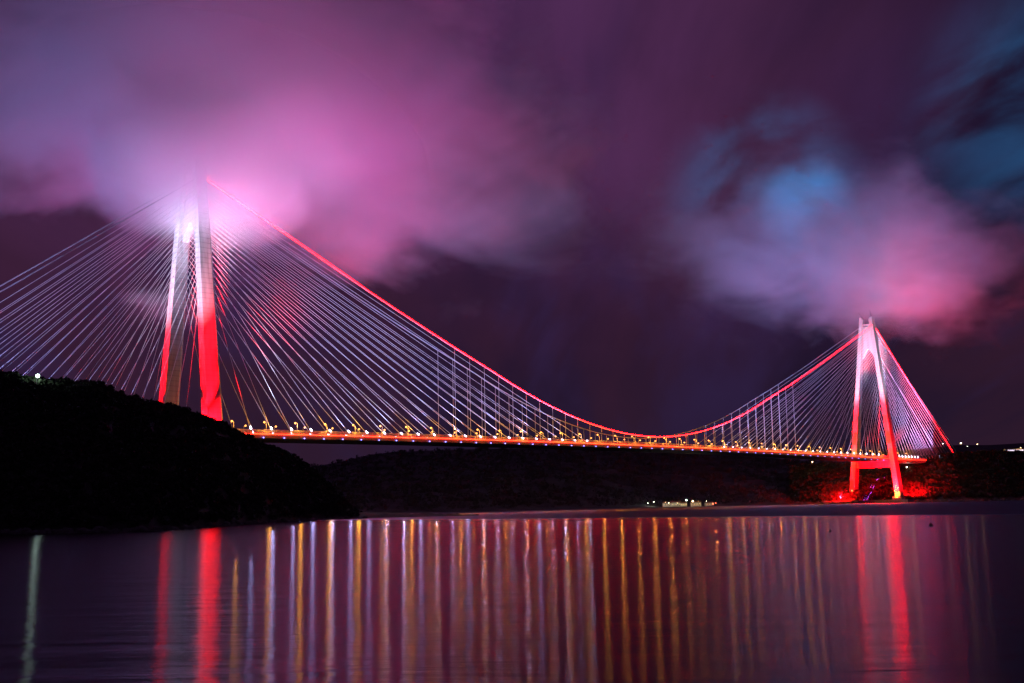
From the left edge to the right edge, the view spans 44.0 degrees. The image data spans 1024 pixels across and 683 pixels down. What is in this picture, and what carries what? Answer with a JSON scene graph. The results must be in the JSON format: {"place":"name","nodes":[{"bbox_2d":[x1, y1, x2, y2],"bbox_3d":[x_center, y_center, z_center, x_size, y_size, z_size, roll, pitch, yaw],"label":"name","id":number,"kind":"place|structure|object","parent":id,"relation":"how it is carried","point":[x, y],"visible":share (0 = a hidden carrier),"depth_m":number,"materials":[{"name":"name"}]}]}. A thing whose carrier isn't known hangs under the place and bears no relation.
{"place":"outdoors","nodes":[
{"label":"outdoors","id":0,"kind":"place"},
{"bbox_2d":[0,388,362,531],"bbox_3d":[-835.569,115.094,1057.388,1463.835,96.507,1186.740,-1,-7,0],"label":"headland hill","id":1,"kind":"structure","parent":0,"point":[120,526],"depth_m":601.95,"materials":[{"name":"black plant"}]},
{"bbox_2d":[0,369,361,528],"bbox_3d":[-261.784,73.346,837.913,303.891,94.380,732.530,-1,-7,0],"label":"woodland","id":2,"kind":"object","parent":1,"relation":"on","point":[79,438],"visible":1,"depth_m":634.08,"materials":[{"name":"black plant"}]},
{"bbox_2d":[359,512,478,517],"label":"spit land","id":3,"kind":"structure","parent":0,"point":[381,515],"depth_m":950.94,"materials":[{"name":"soil"}]},
{"bbox_2d":[0,500,1023,682],"bbox_3d":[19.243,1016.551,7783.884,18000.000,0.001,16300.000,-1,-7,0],"label":"sea water","id":4,"kind":"structure","parent":0,"point":[875,593],"depth_m":94.22,"materials":[{"name":"liquid"}]},
{"bbox_2d":[824,499,913,502],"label":"quay","id":5,"kind":"structure","parent":4,"relation":"in","point":[895,501],"depth_m":2117.27,"materials":[{"name":"concrete"}]},
{"bbox_2d":[0,0,1023,466],"label":"sky","id":6,"kind":"structure","parent":0,"point":[642,217],"materials":[{"name":"purple"}]},
{"bbox_2d":[313,449,831,512],"bbox_3d":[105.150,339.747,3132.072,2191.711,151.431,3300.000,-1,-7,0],"label":"hill","id":7,"kind":"structure","parent":0,"point":[627,486],"depth_m":2453.30,"materials":[{"name":"black plant"}]},
{"bbox_2d":[309,447,846,510],"bbox_3d":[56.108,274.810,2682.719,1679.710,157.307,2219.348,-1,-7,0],"label":"woodland","id":8,"kind":"object","parent":7,"relation":"on","point":[545,484],"visible":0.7,"depth_m":2420.42,"materials":[{"name":"black plant"}]},
{"bbox_2d":[662,502,670,506],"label":"house","id":9,"kind":"structure","parent":7,"relation":"on","point":[668,504],"depth_m":2218.75,"materials":[{"name":"paint"}]},
{"bbox_2d":[671,501,680,506],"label":"house","id":10,"kind":"structure","parent":7,"relation":"on","point":[673,503],"depth_m":2222.67,"materials":[{"name":"paint"}]},
{"bbox_2d":[680,502,686,506],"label":"house","id":11,"kind":"structure","parent":7,"relation":"on","point":[683,504],"depth_m":2221.07,"materials":[{"name":"paint"}]},
{"bbox_2d":[690,501,700,505],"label":"house","id":12,"kind":"structure","parent":7,"relation":"on","point":[694,503],"depth_m":2222.90,"materials":[{"name":"paint"}]},
{"bbox_2d":[704,501,713,505],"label":"house","id":13,"kind":"structure","parent":7,"relation":"on","point":[709,503],"depth_m":2220.82,"materials":[{"name":"paint"}]},
{"bbox_2d":[791,454,1023,503],"bbox_3d":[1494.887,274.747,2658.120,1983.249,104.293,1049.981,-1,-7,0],"label":"shore hill","id":14,"kind":"structure","parent":0,"point":[956,498],"depth_m":2218.84,"materials":[{"name":"black plant"}]},
{"bbox_2d":[0,147,953,499],"bbox_3d":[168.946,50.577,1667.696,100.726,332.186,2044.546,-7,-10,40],"label":"suspension bridge","id":15,"kind":"structure","parent":14,"relation":"on","point":[192,211],"depth_m":1211.85,"materials":[{"name":"metal"}]},
{"bbox_2d":[788,448,1023,501],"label":"woodland","id":16,"kind":"object","parent":14,"relation":"on","point":[929,478],"visible":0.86,"depth_m":2267.99,"materials":[{"name":"black plant"}]},
{"bbox_2d":[795,497,1023,503],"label":"shore rocks","id":17,"kind":"object","parent":14,"relation":"on","point":[952,500],"visible":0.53,"depth_m":2162.02,"materials":[{"name":"black stone"}]},
{"bbox_2d":[1004,448,1023,451],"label":"long building","id":18,"kind":"structure","parent":14,"relation":"on","point":[1019,449],"depth_m":2416.03,"materials":[{"name":"paint"}]},
{"bbox_2d":[880,443,1023,458],"bbox_3d":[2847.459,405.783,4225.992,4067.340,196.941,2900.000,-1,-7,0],"label":"distant ridge hill","id":19,"kind":"structure","parent":0,"point":[964,448],"depth_m":4071.26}
]}

